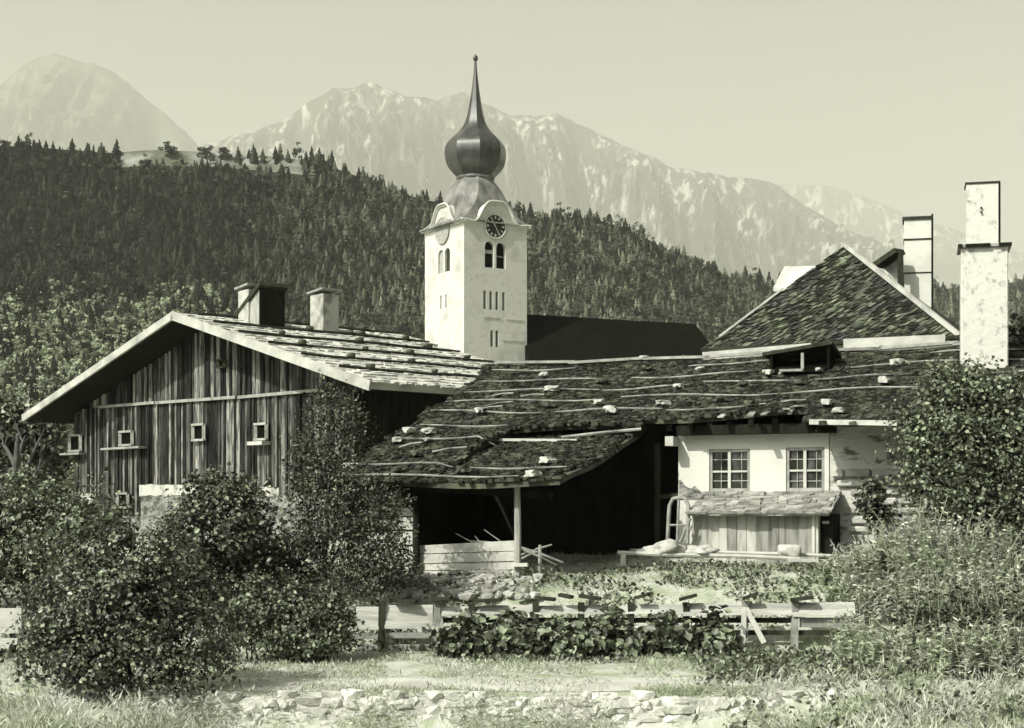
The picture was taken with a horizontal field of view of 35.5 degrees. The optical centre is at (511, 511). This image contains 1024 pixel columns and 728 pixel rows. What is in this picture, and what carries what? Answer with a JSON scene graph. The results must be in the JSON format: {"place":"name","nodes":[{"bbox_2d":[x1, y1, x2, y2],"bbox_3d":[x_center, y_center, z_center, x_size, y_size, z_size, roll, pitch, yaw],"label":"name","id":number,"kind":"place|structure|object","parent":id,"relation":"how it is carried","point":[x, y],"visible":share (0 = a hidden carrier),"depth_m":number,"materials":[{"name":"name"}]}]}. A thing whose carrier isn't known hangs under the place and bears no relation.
{"place":"outdoors","nodes":[
{"label":"outdoors","id":0,"kind":"place"},
{"bbox_2d":[0,54,197,152],"bbox_3d":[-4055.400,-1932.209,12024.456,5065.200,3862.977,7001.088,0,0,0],"label":"mountain","id":1,"kind":"structure","parent":0,"point":[61,101],"depth_m":13098.45,"materials":[{"name":"stone"}]},
{"bbox_2d":[0,677,1015,691],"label":"path","id":2,"kind":"structure","parent":0,"point":[617,684],"depth_m":21.31,"materials":[{"name":"gravel"}]},
{"bbox_2d":[0,503,1023,727],"bbox_3d":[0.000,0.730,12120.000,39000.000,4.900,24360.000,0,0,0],"label":"ground","id":3,"kind":"structure","parent":0,"point":[607,670],"depth_m":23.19,"materials":[{"name":"grey plant"}]},
{"bbox_2d":[0,604,21,658],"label":"board rail","id":4,"kind":"object","parent":3,"relation":"on","point":[6,618],"visible":0.71,"depth_m":23.98,"materials":[{"name":"white wood"}]},
{"bbox_2d":[0,385,73,499],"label":"old tree","id":5,"kind":"object","parent":3,"relation":"on","point":[35,440],"visible":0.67,"depth_m":59.44,"materials":[{"name":"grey plant"}]},
{"bbox_2d":[0,453,146,650],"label":"garden shrub","id":6,"kind":"object","parent":3,"relation":"on","point":[16,518],"visible":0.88,"depth_m":24.89,"materials":[{"name":"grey plant"}]},
{"bbox_2d":[0,511,255,700],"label":"leafy shrub","id":7,"kind":"object","parent":3,"relation":"on","point":[106,567],"visible":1,"depth_m":20.11,"materials":[{"name":"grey plant"}]},
{"bbox_2d":[128,461,307,613],"bbox_3d":[-4.629,0.488,25.404,2.616,2.617,2.247,0,0,20],"label":"dark shrub","id":8,"kind":"object","parent":3,"relation":"on","point":[236,531],"visible":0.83,"depth_m":25.27,"materials":[{"name":"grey plant"}]},
{"bbox_2d":[212,561,292,662],"bbox_3d":[-3.834,1.545,23.810,1.430,1.615,1.220,0,0,0],"label":"bush","id":9,"kind":"object","parent":3,"relation":"on","point":[253,596],"visible":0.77,"depth_m":23.62,"materials":[{"name":"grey plant"}]},
{"bbox_2d":[22,282,495,540],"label":"wooden barn","id":10,"kind":"structure","parent":3,"relation":"on","point":[153,412],"depth_m":46.58,"materials":[{"name":"black wood"}]},
{"bbox_2d":[59,434,86,454],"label":"window","id":11,"kind":"structure","parent":10,"relation":"in","point":[75,440],"depth_m":52.34,"materials":[{"name":"white"}]},
{"bbox_2d":[115,492,129,508],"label":"window","id":12,"kind":"structure","parent":10,"relation":"in","point":[125,494],"depth_m":50.09,"materials":[{"name":"white"}]},
{"bbox_2d":[100,430,146,449],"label":"window","id":13,"kind":"structure","parent":10,"relation":"in","point":[126,437],"depth_m":49.93,"materials":[{"name":"white"}]},
{"bbox_2d":[191,423,205,441],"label":"window","id":14,"kind":"structure","parent":10,"relation":"in","point":[198,430],"depth_m":46.90,"materials":[{"name":"grey wood"}]},
{"bbox_2d":[216,359,225,368],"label":"window","id":15,"kind":"structure","parent":10,"relation":"in","point":[220,363],"depth_m":45.97,"materials":[{"name":"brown wood"}]},
{"bbox_2d":[247,422,269,445],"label":"window","id":16,"kind":"structure","parent":10,"relation":"in","point":[260,429],"depth_m":44.45,"materials":[{"name":"grey wood"}]},
{"bbox_2d":[298,339,306,343],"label":"roof stone","id":17,"kind":"object","parent":10,"relation":"on","point":[302,341],"visible":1,"depth_m":43.24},
{"bbox_2d":[347,352,355,356],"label":"roof stone","id":18,"kind":"object","parent":10,"relation":"on","point":[351,354],"visible":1,"depth_m":42.48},
{"bbox_2d":[365,363,374,367],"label":"roof stone","id":19,"kind":"object","parent":10,"relation":"on","point":[371,365],"visible":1,"depth_m":40.99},
{"bbox_2d":[406,349,413,353],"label":"roof stone","id":20,"kind":"object","parent":10,"relation":"on","point":[411,351],"visible":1,"depth_m":45.84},
{"bbox_2d":[422,343,432,347],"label":"roof stone","id":21,"kind":"object","parent":10,"relation":"on","point":[428,345],"visible":1,"depth_m":48.30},
{"bbox_2d":[234,514,335,588],"bbox_3d":[-4.085,0.702,26.721,2.268,1.337,1.503,0,0,0],"label":"shaded shrub","id":22,"kind":"object","parent":3,"relation":"on","point":[298,564],"visible":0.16,"depth_m":26.58,"materials":[{"name":"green plant"}]},
{"bbox_2d":[252,567,343,663],"bbox_3d":[-3.099,1.555,23.723,1.557,1.540,1.364,0,0,0],"label":"bush","id":23,"kind":"object","parent":3,"relation":"on","point":[294,634],"visible":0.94,"depth_m":23.50,"materials":[{"name":"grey plant"}]},
{"bbox_2d":[291,573,368,662],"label":"bush","id":24,"kind":"object","parent":3,"relation":"on","point":[343,636],"visible":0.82,"depth_m":23.61,"materials":[{"name":"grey plant"}]},
{"bbox_2d":[273,369,428,604],"bbox_3d":[-2.542,-0.289,25.532,2.602,4.098,1.829,0,0,14],"label":"young tree","id":25,"kind":"object","parent":3,"relation":"on","point":[367,560],"visible":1,"depth_m":25.39,"materials":[{"name":"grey plant"}]},
{"bbox_2d":[418,605,499,657],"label":"fence plant","id":26,"kind":"object","parent":3,"relation":"on","point":[454,640],"visible":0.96,"depth_m":24.24,"materials":[{"name":"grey plant"}]},
{"bbox_2d":[397,573,545,601],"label":"rubble bank","id":27,"kind":"structure","parent":3,"relation":"on","point":[486,585],"depth_m":26.24,"materials":[{"name":"stone"}]},
{"bbox_2d":[456,530,505,561],"bbox_3d":[-0.479,0.600,27.739,1.046,0.590,0.131,0,0,19],"label":"twig bundle","id":28,"kind":"object","parent":3,"relation":"on","point":[481,541],"visible":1,"depth_m":27.70,"materials":[{"name":"grey wood"}]},
{"bbox_2d":[0,688,995,727],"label":"retaining wall","id":29,"kind":"structure","parent":3,"relation":"on","point":[640,706],"depth_m":19.85,"materials":[{"name":"stone"}]},
{"bbox_2d":[0,558,1023,727],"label":"ground cover","id":30,"kind":"object","parent":3,"relation":"on","point":[773,655],"visible":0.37,"depth_m":23.90,"materials":[{"name":"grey plant"}]},
{"bbox_2d":[0,538,1023,727],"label":"tall grass","id":31,"kind":"structure","parent":3,"relation":"on","point":[56,716],"depth_m":18.68,"materials":[{"name":"plant"}]},
{"bbox_2d":[464,607,568,658],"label":"fence plant","id":32,"kind":"object","parent":3,"relation":"on","point":[510,636],"visible":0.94,"depth_m":24.15,"materials":[{"name":"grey plant"}]},
{"bbox_2d":[521,544,563,572],"bbox_3d":[0.502,0.850,27.248,0.760,0.587,0.536,0,0,0],"label":"pole heap","id":33,"kind":"object","parent":3,"relation":"on","point":[539,554],"visible":0.97,"depth_m":27.18,"materials":[{"name":"grey wood"}]},
{"bbox_2d":[419,54,709,365],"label":"church","id":34,"kind":"structure","parent":3,"relation":"on","point":[474,231],"depth_m":120.45,"materials":[{"name":"paint"}]},
{"bbox_2d":[440,251,443,272],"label":"window","id":35,"kind":"structure","parent":34,"relation":"in","point":[441,254],"depth_m":121.19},
{"bbox_2d":[447,249,449,270],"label":"window","id":36,"kind":"structure","parent":34,"relation":"in","point":[448,251],"depth_m":120.27,"materials":[{"name":"grey wood"}]},
{"bbox_2d":[485,242,492,267],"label":"window","id":37,"kind":"structure","parent":34,"relation":"in","point":[488,248],"depth_m":119.48,"materials":[{"name":"black"}]},
{"bbox_2d":[496,243,503,268],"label":"window","id":38,"kind":"structure","parent":34,"relation":"in","point":[499,248],"depth_m":119.98,"materials":[{"name":"black"}]},
{"bbox_2d":[517,615,613,659],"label":"fence plant","id":39,"kind":"object","parent":3,"relation":"on","point":[553,634],"visible":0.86,"depth_m":24.16,"materials":[{"name":"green plant"}]},
{"bbox_2d":[353,592,855,653],"bbox_3d":[1.427,1.814,24.691,7.775,1.140,0.438,0,0,0],"label":"garden fence","id":40,"kind":"object","parent":3,"relation":"on","point":[382,617],"visible":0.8,"depth_m":24.80,"materials":[{"name":"grey wood"}]},
{"bbox_2d":[570,594,651,658],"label":"fence plant","id":41,"kind":"object","parent":3,"relation":"on","point":[603,631],"visible":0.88,"depth_m":24.21,"materials":[{"name":"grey plant"}]},
{"bbox_2d":[289,181,1023,577],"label":"farmhouse","id":42,"kind":"object","parent":3,"relation":"on","point":[625,473],"visible":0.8,"depth_m":30.99,"materials":[{"name":"grey wood"}]},
{"bbox_2d":[343,463,358,469],"bbox_3d":[-2.904,-0.813,28.698,0.222,0.119,0.293,0,0,31],"label":"roof stone","id":43,"kind":"object","parent":42,"relation":"on","point":[351,466],"visible":0.3,"depth_m":28.61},
{"bbox_2d":[391,466,401,471],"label":"roof stone","id":44,"kind":"object","parent":42,"relation":"on","point":[397,469],"visible":1,"depth_m":27.88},
{"bbox_2d":[392,437,401,442],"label":"roof stone","id":45,"kind":"object","parent":42,"relation":"on","point":[396,439],"visible":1,"depth_m":30.24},
{"bbox_2d":[402,427,416,432],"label":"roof stone","id":46,"kind":"object","parent":42,"relation":"on","point":[409,429],"visible":1,"depth_m":30.95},
{"bbox_2d":[409,450,421,455],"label":"roof stone","id":47,"kind":"object","parent":42,"relation":"on","point":[415,453],"visible":1,"depth_m":28.97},
{"bbox_2d":[420,427,436,433],"bbox_3d":[-1.607,-1.560,30.908,0.271,0.119,0.221,0,0,45],"label":"roof stone","id":48,"kind":"object","parent":42,"relation":"on","point":[429,430],"visible":1,"depth_m":30.83,"materials":[{"name":"stone"}]},
{"bbox_2d":[436,420,446,424],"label":"roof stone","id":49,"kind":"object","parent":42,"relation":"on","point":[441,422],"visible":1,"depth_m":31.45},
{"bbox_2d":[455,466,471,472],"bbox_3d":[-0.843,-0.733,27.727,0.213,0.119,0.280,0,0,-32],"label":"roof stone","id":50,"kind":"object","parent":42,"relation":"on","point":[463,469],"visible":1,"depth_m":27.65,"materials":[{"name":"stone"}]},
{"bbox_2d":[474,407,482,413],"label":"roof stone","id":51,"kind":"object","parent":42,"relation":"on","point":[478,410],"visible":1,"depth_m":31.97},
{"bbox_2d":[485,395,495,398],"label":"roof stone","id":52,"kind":"object","parent":42,"relation":"on","point":[490,397],"visible":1,"depth_m":33.17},
{"bbox_2d":[523,470,542,476],"bbox_3d":[0.341,-0.634,26.633,0.229,0.119,0.302,0,0,28],"label":"roof stone","id":53,"kind":"object","parent":42,"relation":"on","point":[533,473],"visible":1,"depth_m":26.51,"materials":[{"name":"stone"}]},
{"bbox_2d":[538,372,548,376],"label":"roof stone","id":54,"kind":"object","parent":42,"relation":"on","point":[544,374],"visible":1,"depth_m":35.18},
{"bbox_2d":[541,400,554,406],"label":"roof stone","id":55,"kind":"object","parent":42,"relation":"on","point":[546,403],"visible":1,"depth_m":32.10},
{"bbox_2d":[539,457,556,463],"bbox_3d":[0.619,-0.905,28.146,0.238,0.119,0.266,0,0,40],"label":"roof stone","id":56,"kind":"object","parent":42,"relation":"on","point":[547,460],"visible":1,"depth_m":28.07,"materials":[{"name":"stone"}]},
{"bbox_2d":[543,385,559,390],"bbox_3d":[0.834,-2.590,33.638,0.330,0.119,0.209,0,0,13],"label":"roof stone","id":57,"kind":"object","parent":42,"relation":"on","point":[551,388],"visible":1,"depth_m":33.56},
{"bbox_2d":[593,399,605,404],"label":"roof stone","id":58,"kind":"object","parent":42,"relation":"on","point":[599,401],"visible":1,"depth_m":31.75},
{"bbox_2d":[595,378,607,383],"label":"roof stone","id":59,"kind":"object","parent":42,"relation":"on","point":[601,380],"visible":1,"depth_m":33.93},
{"bbox_2d":[603,405,615,409],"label":"roof stone","id":60,"kind":"object","parent":42,"relation":"on","point":[605,407],"visible":0.64,"depth_m":31.05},
{"bbox_2d":[605,407,616,413],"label":"roof stone","id":61,"kind":"object","parent":42,"relation":"on","point":[609,410],"visible":1,"depth_m":30.72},
{"bbox_2d":[641,364,654,369],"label":"roof stone","id":62,"kind":"object","parent":42,"relation":"on","point":[647,366],"visible":1,"depth_m":34.66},
{"bbox_2d":[656,400,670,404],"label":"roof stone","id":63,"kind":"object","parent":42,"relation":"on","point":[663,402],"visible":1,"depth_m":31.08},
{"bbox_2d":[673,383,683,387],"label":"roof stone","id":64,"kind":"object","parent":42,"relation":"on","point":[678,385],"visible":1,"depth_m":32.31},
{"bbox_2d":[695,366,705,370],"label":"roof stone","id":65,"kind":"object","parent":42,"relation":"on","point":[700,368],"visible":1,"depth_m":34.18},
{"bbox_2d":[714,395,725,401],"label":"roof stone","id":66,"kind":"object","parent":42,"relation":"on","point":[720,398],"visible":1,"depth_m":30.89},
{"bbox_2d":[710,449,749,490],"bbox_3d":[4.158,-0.780,30.305,0.784,0.800,0.270,0,0,22],"label":"window","id":67,"kind":"structure","parent":42,"relation":"in","point":[729,468],"depth_m":30.21,"materials":[{"name":"grey wood"}]},
{"bbox_2d":[737,380,747,384],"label":"roof stone","id":68,"kind":"object","parent":42,"relation":"on","point":[742,382],"visible":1,"depth_m":31.91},
{"bbox_2d":[744,400,757,406],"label":"roof stone","id":69,"kind":"object","parent":42,"relation":"on","point":[751,403],"visible":1,"depth_m":29.89,"materials":[{"name":"stone"}]},
{"bbox_2d":[762,369,774,374],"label":"roof stone","id":70,"kind":"object","parent":42,"relation":"on","point":[768,372],"visible":1,"depth_m":32.58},
{"bbox_2d":[793,379,806,383],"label":"roof stone","id":71,"kind":"object","parent":42,"relation":"on","point":[800,381],"visible":1,"depth_m":31.47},
{"bbox_2d":[786,447,824,490],"bbox_3d":[5.486,-0.785,29.769,0.713,0.810,0.270,0,0,22],"label":"window","id":72,"kind":"structure","parent":42,"relation":"in","point":[805,466],"depth_m":29.68,"materials":[{"name":"grey wood"}]},
{"bbox_2d":[815,367,823,371],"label":"roof stone","id":73,"kind":"object","parent":42,"relation":"on","point":[818,369],"visible":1,"depth_m":32.42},
{"bbox_2d":[821,399,831,405],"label":"roof stone","id":74,"kind":"object","parent":42,"relation":"on","point":[826,402],"visible":1,"depth_m":29.04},
{"bbox_2d":[831,407,844,412],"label":"roof stone","id":75,"kind":"object","parent":42,"relation":"on","point":[838,410],"visible":1,"depth_m":28.53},
{"bbox_2d":[878,376,890,383],"bbox_3d":[7.109,-2.512,30.537,0.187,0.131,0.309,0,0,26],"label":"roof stone","id":76,"kind":"object","parent":42,"relation":"on","point":[884,379],"visible":1,"depth_m":30.41,"materials":[{"name":"stone"}]},
{"bbox_2d":[889,358,906,365],"bbox_3d":[7.697,-2.969,31.808,0.344,0.131,0.228,0,0,-22],"label":"roof stone","id":77,"kind":"object","parent":42,"relation":"on","point":[897,362],"visible":0.99,"depth_m":31.73,"materials":[{"name":"stone"}]},
{"bbox_2d":[887,449,908,464],"bbox_3d":[7.015,-0.990,29.049,0.405,0.300,0.071,0,0,22],"label":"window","id":78,"kind":"structure","parent":42,"relation":"in","point":[889,454],"depth_m":29.07,"materials":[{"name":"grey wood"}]},
{"bbox_2d":[615,603,711,658],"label":"fence plant","id":79,"kind":"object","parent":3,"relation":"on","point":[672,636],"visible":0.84,"depth_m":24.22,"materials":[{"name":"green plant"}]},
{"bbox_2d":[681,602,751,658],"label":"fence plant","id":80,"kind":"object","parent":3,"relation":"on","point":[717,632],"visible":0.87,"depth_m":24.21,"materials":[{"name":"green plant"}]},
{"bbox_2d":[617,549,852,566],"bbox_3d":[4.109,0.896,28.236,4.511,0.485,0.492,0,0,0],"label":"pole rack","id":81,"kind":"object","parent":3,"relation":"on","point":[732,555],"visible":0.62,"depth_m":28.07,"materials":[{"name":"grey wood"}]},
{"bbox_2d":[641,539,687,557],"bbox_3d":[2.662,0.654,28.316,0.831,0.355,0.575,0,0,22],"label":"cloth sack","id":82,"kind":"object","parent":81,"relation":"on","point":[660,548],"visible":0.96,"depth_m":28.11,"materials":[{"name":"fabric"}]},
{"bbox_2d":[685,545,719,558],"bbox_3d":[3.327,0.710,28.271,0.582,0.250,0.496,0,0,34],"label":"cloth sack","id":83,"kind":"object","parent":81,"relation":"on","point":[705,549],"visible":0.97,"depth_m":28.17,"materials":[{"name":"fabric"}]},
{"bbox_2d":[777,544,801,556],"bbox_3d":[4.898,0.701,28.280,0.379,0.231,0.361,0,0,0],"label":"stone slab","id":84,"kind":"object","parent":81,"relation":"on","point":[791,550],"depth_m":28.11,"materials":[{"name":"stone"}]},
{"bbox_2d":[685,491,841,564],"bbox_3d":[4.612,0.422,29.228,2.645,1.616,1.341,0,0,22],"label":"board lean to","id":85,"kind":"object","parent":3,"relation":"on","point":[765,521],"visible":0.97,"depth_m":28.96,"materials":[{"name":"grey wood"}]},
{"bbox_2d":[666,495,692,543],"bbox_3d":[3.073,0.149,29.294,0.508,0.890,0.188,0,0,22],"label":"wooden sledge","id":86,"kind":"object","parent":85,"relation":"attached to","point":[687,529],"visible":0.93,"depth_m":29.28,"materials":[{"name":"wood"}]},
{"bbox_2d":[701,214,959,357],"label":"pointed roof house","id":87,"kind":"structure","parent":3,"relation":"on","point":[845,291],"depth_m":47.69,"materials":[{"name":"shingle"},{"name":"dark wood"},{"name":"white plaster"}]},
{"bbox_2d":[812,544,874,589],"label":"weed clump","id":88,"kind":"object","parent":3,"relation":"on","point":[824,574],"visible":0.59,"depth_m":26.22,"materials":[{"name":"plant"}]},
{"bbox_2d":[818,560,910,627],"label":"weed clump","id":89,"kind":"object","parent":3,"relation":"on","point":[836,591],"visible":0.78,"depth_m":25.57,"materials":[{"name":"plant"}]},
{"bbox_2d":[824,602,925,667],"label":"weed clump","id":90,"kind":"object","parent":3,"relation":"on","point":[840,644],"visible":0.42,"depth_m":23.03,"materials":[{"name":"plant"}]},
{"bbox_2d":[845,476,907,546],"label":"shrub","id":91,"kind":"object","parent":3,"relation":"on","point":[874,495],"visible":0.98,"depth_m":28.06,"materials":[{"name":"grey plant"}]},
{"bbox_2d":[851,522,919,600],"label":"weed clump","id":92,"kind":"object","parent":3,"relation":"on","point":[882,562],"visible":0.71,"depth_m":26.07,"materials":[{"name":"plant"}]},
{"bbox_2d":[847,616,968,677],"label":"weed clump","id":93,"kind":"object","parent":3,"relation":"on","point":[906,643],"visible":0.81,"depth_m":22.23,"materials":[{"name":"plant"}]},
{"bbox_2d":[867,496,970,598],"bbox_3d":[6.668,0.675,26.014,1.644,1.871,1.428,0,0,-22],"label":"weed clump","id":94,"kind":"object","parent":3,"relation":"on","point":[906,548],"visible":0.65,"depth_m":25.89,"materials":[{"name":"plant"}]},
{"bbox_2d":[872,533,988,628],"bbox_3d":[6.658,1.323,24.900,1.590,1.981,1.635,0,0,35],"label":"weed clump","id":95,"kind":"object","parent":3,"relation":"on","point":[942,583],"visible":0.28,"depth_m":24.92,"materials":[{"name":"plant"}]},
{"bbox_2d":[862,575,1013,668],"bbox_3d":[6.120,1.621,22.910,2.172,1.430,1.454,0,0,13],"label":"weed clump","id":96,"kind":"object","parent":3,"relation":"on","point":[922,611],"visible":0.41,"depth_m":22.86,"materials":[{"name":"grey plant"}]},
{"bbox_2d":[872,347,1023,556],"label":"elder tree","id":97,"kind":"object","parent":3,"relation":"on","point":[939,472],"visible":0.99,"depth_m":26.69,"materials":[{"name":"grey plant"}]},
{"bbox_2d":[909,505,1015,602],"bbox_3d":[7.299,0.838,25.731,1.649,1.894,1.426,0,0,0],"label":"weed clump","id":98,"kind":"object","parent":3,"relation":"on","point":[972,549],"visible":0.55,"depth_m":25.70,"materials":[{"name":"plant"}]},
{"bbox_2d":[913,608,1023,679],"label":"weed clump","id":99,"kind":"object","parent":3,"relation":"on","point":[968,648],"visible":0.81,"depth_m":21.74,"materials":[{"name":"plant"}]},
{"bbox_2d":[944,541,1023,619],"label":"weed clump","id":100,"kind":"object","parent":3,"relation":"on","point":[996,580],"visible":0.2,"depth_m":24.60,"materials":[{"name":"plant"}]},
{"bbox_2d":[945,576,1023,671],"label":"weed clump","id":101,"kind":"object","parent":3,"relation":"on","point":[1017,612],"visible":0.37,"depth_m":22.52,"materials":[{"name":"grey plant"}]},
{"bbox_2d":[953,519,1023,613],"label":"weed clump","id":102,"kind":"object","parent":3,"relation":"on","point":[996,558],"visible":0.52,"depth_m":25.46,"materials":[{"name":"plant"}]},
{"bbox_2d":[963,618,1023,679],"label":"weed clump","id":103,"kind":"object","parent":3,"relation":"on","point":[1011,651],"visible":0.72,"depth_m":21.65,"materials":[{"name":"plant"}]},
{"bbox_2d":[1008,310,1023,347],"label":"dark conifer","id":104,"kind":"object","parent":3,"relation":"on","point":[1017,335],"visible":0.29,"depth_m":32.76,"materials":[{"name":"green plant"}]},
{"bbox_2d":[0,145,1023,502],"bbox_3d":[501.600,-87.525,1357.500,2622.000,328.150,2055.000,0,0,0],"label":"hill","id":105,"kind":"structure","parent":0,"point":[136,157],"depth_m":824.79,"materials":[{"name":"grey plant"}]},
{"bbox_2d":[158,141,179,157],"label":"round tree","id":106,"kind":"object","parent":105,"relation":"on","point":[171,150],"visible":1,"depth_m":829.59,"materials":[{"name":"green plant"}]},
{"bbox_2d":[196,145,214,158],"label":"round tree","id":107,"kind":"object","parent":105,"relation":"on","point":[205,151],"visible":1,"depth_m":831.47,"materials":[{"name":"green plant"}]},
{"bbox_2d":[217,147,231,159],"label":"round tree","id":108,"kind":"object","parent":105,"relation":"on","point":[224,150],"visible":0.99,"depth_m":832.73,"materials":[{"name":"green plant"}]},
{"bbox_2d":[0,132,1023,501],"bbox_3d":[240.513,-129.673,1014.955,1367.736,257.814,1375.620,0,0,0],"label":"forest","id":109,"kind":"object","parent":105,"relation":"on","point":[78,330],"visible":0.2,"depth_m":747.00,"materials":[{"name":"plant"}]},
{"bbox_2d":[0,0,1023,251],"label":"sky","id":110,"kind":"structure","parent":0,"point":[899,105],"materials":[{"name":"beige"}]},
{"bbox_2d":[192,81,951,288],"bbox_3d":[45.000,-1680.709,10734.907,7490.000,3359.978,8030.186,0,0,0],"label":"central mountain","id":111,"kind":"structure","parent":0,"point":[731,224],"depth_m":11760.88,"materials":[{"name":"stone"}]},
{"bbox_2d":[776,184,1023,287],"bbox_3d":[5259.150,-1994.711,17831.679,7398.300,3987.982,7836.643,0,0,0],"label":"distant ridge","id":112,"kind":"structure","parent":0,"point":[854,212],"depth_m":19258.25,"materials":[{"name":"stone"}]}
]}

